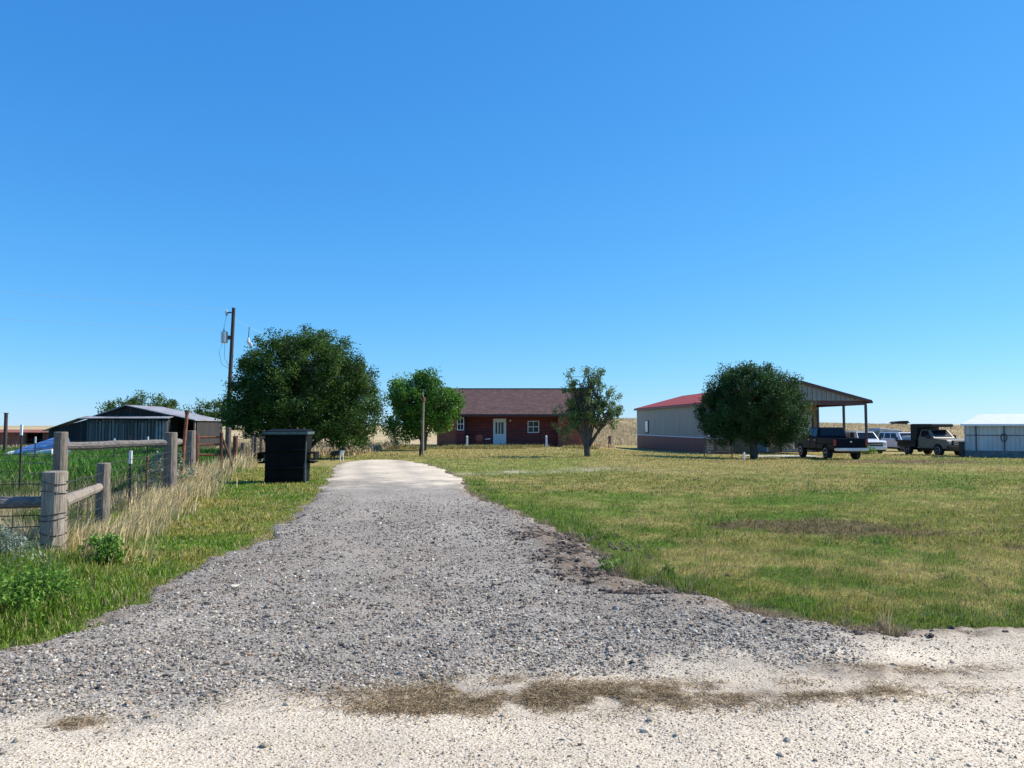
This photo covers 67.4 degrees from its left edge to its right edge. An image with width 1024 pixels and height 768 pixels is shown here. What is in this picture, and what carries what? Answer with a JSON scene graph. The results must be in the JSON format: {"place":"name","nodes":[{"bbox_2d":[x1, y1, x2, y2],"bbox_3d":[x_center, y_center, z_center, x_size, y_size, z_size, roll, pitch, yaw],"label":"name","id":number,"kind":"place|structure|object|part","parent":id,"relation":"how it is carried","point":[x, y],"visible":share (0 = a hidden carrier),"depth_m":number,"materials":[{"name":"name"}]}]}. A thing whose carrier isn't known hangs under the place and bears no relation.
{"place":"outdoors","nodes":[
{"label":"outdoors","id":0,"kind":"place"},
{"bbox_2d":[17,451,262,566],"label":"tall dry grass","id":1,"kind":"structure","parent":0,"point":[166,501],"depth_m":13.94,"materials":[{"name":"beige plant"}]},
{"bbox_2d":[388,443,599,449],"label":"bank grass","id":2,"kind":"structure","parent":0,"point":[482,446],"depth_m":56.65,"materials":[{"name":"green plant"}]},
{"bbox_2d":[0,460,1023,767],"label":"gravel driveway","id":3,"kind":"structure","parent":0,"point":[372,482],"depth_m":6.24,"materials":[{"name":"grey gravel"}]},
{"bbox_2d":[26,659,1023,732],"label":"dead grass litter","id":4,"kind":"object","parent":3,"relation":"on","point":[559,698],"visible":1,"depth_m":4.71,"materials":[{"name":"brown plant"}]},
{"bbox_2d":[0,692,1023,767],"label":"limestone road","id":5,"kind":"structure","parent":0,"point":[865,717],"depth_m":4.13,"materials":[{"name":"beige gravel"}]},
{"bbox_2d":[0,419,1023,645],"bbox_3d":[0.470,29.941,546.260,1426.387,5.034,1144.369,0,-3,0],"label":"ground","id":6,"kind":"structure","parent":0,"point":[431,440],"depth_m":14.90,"materials":[{"name":"green plant"}]},
{"bbox_2d":[3,413,7,451],"bbox_3d":[-26.000,2.792,39.407,0.190,2.625,0.190,0,-3,0],"label":"tall post","id":7,"kind":"object","parent":6,"relation":"on","point":[5,430],"visible":0.79,"depth_m":39.37,"materials":[{"name":"brown wood"}]},
{"bbox_2d":[0,519,26,553],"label":"sage plant","id":8,"kind":"object","parent":6,"relation":"on","point":[9,536],"visible":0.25,"depth_m":8.76,"materials":[{"name":"green plant"}]},
{"bbox_2d":[0,569,39,629],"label":"leafy weed","id":9,"kind":"object","parent":6,"relation":"on","point":[5,595],"visible":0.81,"depth_m":6.56,"materials":[{"name":"green plant"}]},
{"bbox_2d":[0,429,48,446],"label":"rusty shed","id":10,"kind":"structure","parent":6,"relation":"on","point":[13,435],"depth_m":51.89,"materials":[{"name":"red metal"}]},
{"bbox_2d":[0,523,59,575],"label":"sage plant","id":11,"kind":"object","parent":6,"relation":"on","point":[6,547],"visible":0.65,"depth_m":8.04,"materials":[{"name":"green plant"}]},
{"bbox_2d":[7,438,69,455],"bbox_3d":[-22.404,3.099,36.131,2.300,1.335,1.680,0,-3,-4],"label":"tarp cover","id":12,"kind":"object","parent":6,"relation":"on","point":[43,444],"visible":0.3,"depth_m":35.56,"materials":[{"name":"blue plastic"}]},
{"bbox_2d":[0,561,95,627],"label":"leafy weed","id":13,"kind":"object","parent":6,"relation":"on","point":[37,579],"visible":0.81,"depth_m":6.87,"materials":[{"name":"green plant"}]},
{"bbox_2d":[0,425,148,493],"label":"paddock fence","id":14,"kind":"object","parent":6,"relation":"on","point":[30,455],"visible":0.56,"depth_m":20.32,"materials":[{"name":"metal"}]},
{"bbox_2d":[0,469,165,557],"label":"paddock grass","id":15,"kind":"structure","parent":6,"relation":"on","point":[30,490],"depth_m":15.60,"materials":[{"name":"green plant"}]},
{"bbox_2d":[0,431,195,552],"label":"wooden fence","id":16,"kind":"object","parent":6,"relation":"on","point":[54,500],"visible":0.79,"depth_m":12.54,"materials":[{"name":"grey wood"}]},
{"bbox_2d":[77,532,142,565],"bbox_3d":[-4.899,2.019,9.270,0.711,0.451,0.582,-1,-3,24],"label":"leafy weed","id":17,"kind":"object","parent":6,"relation":"on","point":[107,545],"visible":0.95,"depth_m":9.31,"materials":[{"name":"green plant"}]},
{"bbox_2d":[0,445,247,487],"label":"green crop","id":18,"kind":"object","parent":6,"relation":"on","point":[9,462],"visible":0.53,"depth_m":26.71,"materials":[{"name":"green plant"}]},
{"bbox_2d":[42,405,222,448],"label":"barn","id":19,"kind":"structure","parent":6,"relation":"on","point":[134,422],"depth_m":44.93,"materials":[{"name":"metal"}]},
{"bbox_2d":[95,390,191,413],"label":"wide tree","id":20,"kind":"object","parent":6,"relation":"on","point":[137,399],"visible":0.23,"depth_m":75.40,"materials":[{"name":"green plant"}]},
{"bbox_2d":[0,465,334,649],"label":"verge grass","id":21,"kind":"structure","parent":6,"relation":"on","point":[98,580],"depth_m":9.32,"materials":[{"name":"green plant"}]},
{"bbox_2d":[138,449,198,487],"bbox_3d":[-8.739,2.222,19.580,1.503,1.162,1.457,1,-3,-10],"label":"grey weed","id":22,"kind":"object","parent":6,"relation":"on","point":[157,457],"visible":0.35,"depth_m":19.30,"materials":[{"name":"green plant"}]},
{"bbox_2d":[180,410,188,475],"bbox_3d":[-8.904,1.875,20.841,0.223,2.322,0.105,1,-3,-18],"label":"rusty pipe","id":23,"kind":"object","parent":6,"relation":"on","point":[185,432],"visible":0.75,"depth_m":20.83,"materials":[{"name":"brown metal"}]},
{"bbox_2d":[192,398,225,428],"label":"tree","id":24,"kind":"object","parent":6,"relation":"on","point":[205,407],"visible":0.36,"depth_m":65.57,"materials":[{"name":"green plant"}]},
{"bbox_2d":[196,433,232,470],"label":"pipe gate","id":25,"kind":"structure","parent":6,"relation":"on","point":[221,443],"depth_m":26.71,"materials":[{"name":"brown metal"}]},
{"bbox_2d":[219,308,234,427],"bbox_3d":[-20.859,-0.179,56.043,1.107,10.858,0.500,0,-3,0],"label":"utility pole","id":26,"kind":"object","parent":6,"relation":"on","point":[225,337],"visible":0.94,"depth_m":56.13,"materials":[{"name":"brown wood"}]},
{"bbox_2d":[1,291,222,309],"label":"power cable","id":27,"kind":"object","parent":26,"relation":"attached to","point":[106,300],"visible":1,"depth_m":52.40,"materials":[{"name":"rubber"}]},
{"bbox_2d":[11,319,228,331],"bbox_3d":[-48.125,-5.686,40.369,63.416,2.070,0.016,2,-4,-30],"label":"power cable","id":28,"kind":"object","parent":26,"relation":"attached to","point":[114,325],"visible":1,"depth_m":52.53,"materials":[{"name":"rubber"}]},
{"bbox_2d":[239,321,381,382],"bbox_3d":[-12.686,-1.876,59.343,16.766,5.613,0.334,1,-3,-22],"label":"service cable","id":29,"kind":"object","parent":26,"relation":"attached to","point":[249,342],"visible":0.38,"depth_m":56.59,"materials":[{"name":"metal"}]},
{"bbox_2d":[225,428,333,464],"bbox_3d":[-11.040,2.996,36.181,4.092,1.874,9.591,0,-3,0],"label":"yard fence","id":30,"kind":"object","parent":6,"relation":"on","point":[253,442],"visible":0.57,"depth_m":34.84,"materials":[{"name":"brown wood"}]},
{"bbox_2d":[257,429,318,483],"bbox_3d":[-6.722,2.154,23.137,1.660,1.590,1.300,0,-3,-6],"label":"dumpster","id":31,"kind":"object","parent":6,"relation":"on","point":[286,454],"visible":0.94,"depth_m":22.59,"materials":[{"name":"black metal"}]},
{"bbox_2d":[214,323,390,455],"bbox_3d":[-10.743,0.459,39.824,8.900,7.262,6.880,0,-3,0],"label":"spreading tree","id":32,"kind":"object","parent":6,"relation":"on","point":[322,393],"visible":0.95,"depth_m":38.77,"materials":[{"name":"green plant"}]},
{"bbox_2d":[330,446,345,460],"bbox_3d":[-8.066,3.219,35.489,1.066,0.688,0.248,-2,-4,35],"label":"dog","id":33,"kind":"object","parent":6,"relation":"on","point":[340,453],"visible":1,"depth_m":35.36},
{"bbox_2d":[384,433,419,448],"bbox_3d":[-7.886,4.094,55.414,2.836,1.315,1.681,0,-3,0],"label":"corner shrub","id":34,"kind":"object","parent":6,"relation":"on","point":[391,439],"visible":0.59,"depth_m":55.18,"materials":[{"name":"green plant"}]},
{"bbox_2d":[419,392,424,455],"bbox_3d":[-5.088,2.291,43.530,0.325,3.957,0.219,0,-3,0],"label":"yard pole","id":35,"kind":"object","parent":6,"relation":"on","point":[423,398],"visible":0.91,"depth_m":43.47,"materials":[{"name":"grey wood"}]},
{"bbox_2d":[378,367,466,450],"bbox_3d":[-6.088,1.733,52.904,6.156,5.956,3.953,0,-3,0],"label":"leafy tree","id":36,"kind":"object","parent":6,"relation":"on","point":[407,411],"visible":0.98,"depth_m":52.22,"materials":[{"name":"green plant"}]},
{"bbox_2d":[475,435,482,443],"bbox_3d":[-2.550,4.413,59.857,0.616,0.898,0.544,0,-3,0],"label":"lawn chair","id":37,"kind":"object","parent":6,"relation":"on","point":[478,438],"visible":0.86,"depth_m":60.07,"materials":[{"name":"red paint"}]},
{"bbox_2d":[0,417,963,455],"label":"pasture grass","id":38,"kind":"structure","parent":6,"relation":"on","point":[622,438],"depth_m":121.00,"materials":[{"name":"plant"}]},
{"bbox_2d":[0,576,998,767],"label":"limestone rocks","id":39,"kind":"object","parent":6,"relation":"on","point":[266,745],"visible":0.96,"depth_m":4.79,"materials":[{"name":"stone"}]},
{"bbox_2d":[436,388,590,446],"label":"brick house","id":40,"kind":"structure","parent":6,"relation":"on","point":[522,416],"depth_m":61.67,"materials":[{"name":"red brick"}]},
{"bbox_2d":[457,417,463,429],"bbox_3d":[-4.080,3.166,60.916,0.560,1.020,0.057,0,-3,0],"label":"window","id":41,"kind":"structure","parent":40,"relation":"in","point":[460,424],"depth_m":60.91,"materials":[{"name":"white paint"}]},
{"bbox_2d":[494,420,504,443],"bbox_3d":[-0.990,3.927,61.645,0.880,2.100,0.059,0,-3,0],"label":"door","id":42,"kind":"structure","parent":40,"relation":"in","point":[499,425],"depth_m":61.62,"materials":[{"name":"white paint"}]},
{"bbox_2d":[528,421,538,432],"bbox_3d":[1.715,3.438,61.673,0.930,0.960,0.057,0,-3,0],"label":"window","id":43,"kind":"structure","parent":40,"relation":"in","point":[533,426],"depth_m":61.67,"materials":[{"name":"white paint"}]},
{"bbox_2d":[551,365,624,456],"bbox_3d":[4.192,1.530,42.582,4.144,5.218,2.128,0,-3,0],"label":"sparse tree","id":44,"kind":"object","parent":6,"relation":"on","point":[580,401],"visible":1,"depth_m":42.41,"materials":[{"name":"green plant"}]},
{"bbox_2d":[608,436,610,447],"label":"fence post","id":45,"kind":"object","parent":6,"relation":"on","point":[609,439],"visible":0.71,"depth_m":72.21,"materials":[{"name":"grey wood"}]},
{"bbox_2d":[597,556,628,573],"bbox_3d":[1.157,2.131,8.991,0.393,0.245,0.414,0,-3,0],"label":"leafy weed","id":46,"kind":"object","parent":6,"relation":"on","point":[607,563],"visible":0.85,"depth_m":9.01,"materials":[{"name":"green plant"}]},
{"bbox_2d":[491,527,738,595],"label":"dirt clods","id":47,"kind":"object","parent":6,"relation":"on","point":[569,550],"visible":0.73,"depth_m":9.61,"materials":[{"name":"soil"}]},
{"bbox_2d":[661,561,676,575],"bbox_3d":[1.757,2.094,8.625,0.177,0.197,0.202,0,-3,0],"label":"leafy weed","id":48,"kind":"object","parent":6,"relation":"on","point":[668,566],"visible":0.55,"depth_m":8.61,"materials":[{"name":"green plant"}]},
{"bbox_2d":[703,437,732,456],"bbox_3d":[13.400,4.175,49.889,1.900,1.400,0.145,0,-3,0],"label":"panel rack","id":49,"kind":"object","parent":6,"relation":"on","point":[708,447],"visible":0.63,"depth_m":49.87,"materials":[{"name":"metal"}]},
{"bbox_2d":[634,380,872,453],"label":"metal building","id":50,"kind":"structure","parent":6,"relation":"on","point":[668,425],"depth_m":73.12,"materials":[{"name":"grey metal"}]},
{"bbox_2d":[645,420,648,432],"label":"window","id":51,"kind":"structure","parent":50,"relation":"in","point":[646,421],"depth_m":87.85,"materials":[{"name":"white glass"}]},
{"bbox_2d":[757,440,766,451],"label":"entry door","id":52,"kind":"structure","parent":50,"relation":"in","point":[760,449],"depth_m":70.68,"materials":[{"name":"metal"}]},
{"bbox_2d":[782,415,811,451],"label":"roll door","id":53,"kind":"structure","parent":50,"relation":"in","point":[791,449],"depth_m":70.95,"materials":[{"name":"grey metal"}]},
{"bbox_2d":[693,360,819,458],"bbox_3d":[14.775,1.591,47.030,7.231,6.265,5.751,0,-3,0],"label":"round tree","id":54,"kind":"object","parent":6,"relation":"on","point":[743,406],"visible":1,"depth_m":46.00,"materials":[{"name":"green plant"}]},
{"bbox_2d":[516,524,1011,637],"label":"dirt crumbs","id":55,"kind":"object","parent":6,"relation":"on","point":[930,635],"visible":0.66,"depth_m":7.89,"materials":[{"name":"soil"}]},
{"bbox_2d":[739,455,814,456],"bbox_3d":[18.200,4.890,52.312,4.800,0.083,3.000,0,-3,0],"label":"concrete apron","id":56,"kind":"object","parent":6,"relation":"on","point":[778,455],"visible":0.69,"depth_m":52.89,"materials":[{"name":"grey concrete"}]},
{"bbox_2d":[793,427,868,459],"bbox_3d":[19.552,3.633,47.409,2.520,1.930,6.128,0,-3,-2],"label":"pickup truck","id":57,"kind":"object","parent":6,"relation":"on","point":[828,442],"visible":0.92,"depth_m":46.08,"materials":[{"name":"blue paint"}]},
{"bbox_3d":[18.533,3.679,48.248,0.048,0.610,0.820,0,-3,-2],"label":"door","id":58,"kind":"part","parent":57,"relation":"part of","materials":[{"name":"black paint"}]},
{"bbox_3d":[18.564,3.631,47.370,0.048,0.610,0.860,0,-3,-2],"label":"door","id":59,"kind":"part","parent":57,"relation":"part of","materials":[{"name":"black paint"}]},
{"bbox_3d":[18.711,2.973,47.388,0.144,0.466,0.626,0,-3,-2],"label":"side window","id":60,"kind":"part","parent":57,"relation":"part of","materials":[{"name":"blue glass"}]},
{"bbox_3d":[19.568,2.939,46.997,1.505,0.442,0.157,0,-3,-2],"label":"rear window","id":61,"kind":"part","parent":57,"relation":"part of","materials":[{"name":"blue glass"}]},
{"bbox_2d":[846,431,886,452],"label":"suv","id":62,"kind":"object","parent":6,"relation":"on","point":[877,443],"visible":0.3,"depth_m":65.82,"materials":[{"name":"white paint"}]},
{"bbox_2d":[861,445,879,454],"bbox_3d":[27.613,5.077,60.030,2.024,0.948,1.471,1,-3,-21],"label":"yard weed","id":63,"kind":"object","parent":6,"relation":"on","point":[870,452],"visible":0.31,"depth_m":59.63,"materials":[{"name":"green plant"}]},
{"bbox_2d":[859,428,901,436],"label":"stock trailer","id":64,"kind":"object","parent":6,"relation":"on","point":[876,431],"visible":0.04,"depth_m":99.59,"materials":[{"name":"metal"}]},
{"bbox_2d":[889,421,908,424],"bbox_3d":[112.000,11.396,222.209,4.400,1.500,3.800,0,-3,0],"label":"barn","id":65,"kind":"structure","parent":6,"relation":"on","point":[899,422],"depth_m":220.71,"materials":[{"name":"white metal"}]},
{"bbox_2d":[878,432,922,451],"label":"suv","id":66,"kind":"object","parent":6,"relation":"on","point":[889,438],"visible":0.28,"depth_m":75.00,"materials":[{"name":"white paint"}]},
{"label":"door","id":67,"kind":"part","parent":66,"relation":"part of","materials":[{"name":"white paint"}]},
{"bbox_2d":[895,424,963,454],"bbox_3d":[31.635,4.172,57.677,2.480,2.360,5.470,1,-3,-11],"label":"flatbed truck","id":68,"kind":"object","parent":6,"relation":"on","point":[927,438],"visible":0.83,"depth_m":57.03,"materials":[{"name":"beige paint"}]},
{"bbox_3d":[30.872,3.706,57.268,0.144,0.466,0.982,1,-3,-11],"label":"side window","id":69,"kind":"part","parent":68,"relation":"part of","materials":[{"name":"black glass"}]},
{"bbox_3d":[30.740,4.379,57.170,0.048,0.650,1.200,1,-3,-11],"label":"door","id":70,"kind":"part","parent":68,"relation":"part of","materials":[{"name":"beige paint"}]},
{"bbox_2d":[958,442,964,456],"bbox_3d":[29.550,4.443,50.433,0.300,1.250,0.300,0,-3,0],"label":"steel stub","id":71,"kind":"object","parent":6,"relation":"on","point":[962,448],"visible":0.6,"depth_m":50.32,"materials":[{"name":"black metal"}]},
{"bbox_2d":[960,414,1023,457],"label":"white shed","id":72,"kind":"structure","parent":6,"relation":"on","point":[995,435],"depth_m":50.15,"materials":[{"name":"metal"}]},
{"bbox_2d":[0,0,1023,425],"label":"sky","id":73,"kind":"structure","parent":0,"point":[655,194],"materials":[{"name":"blue"}]}
]}

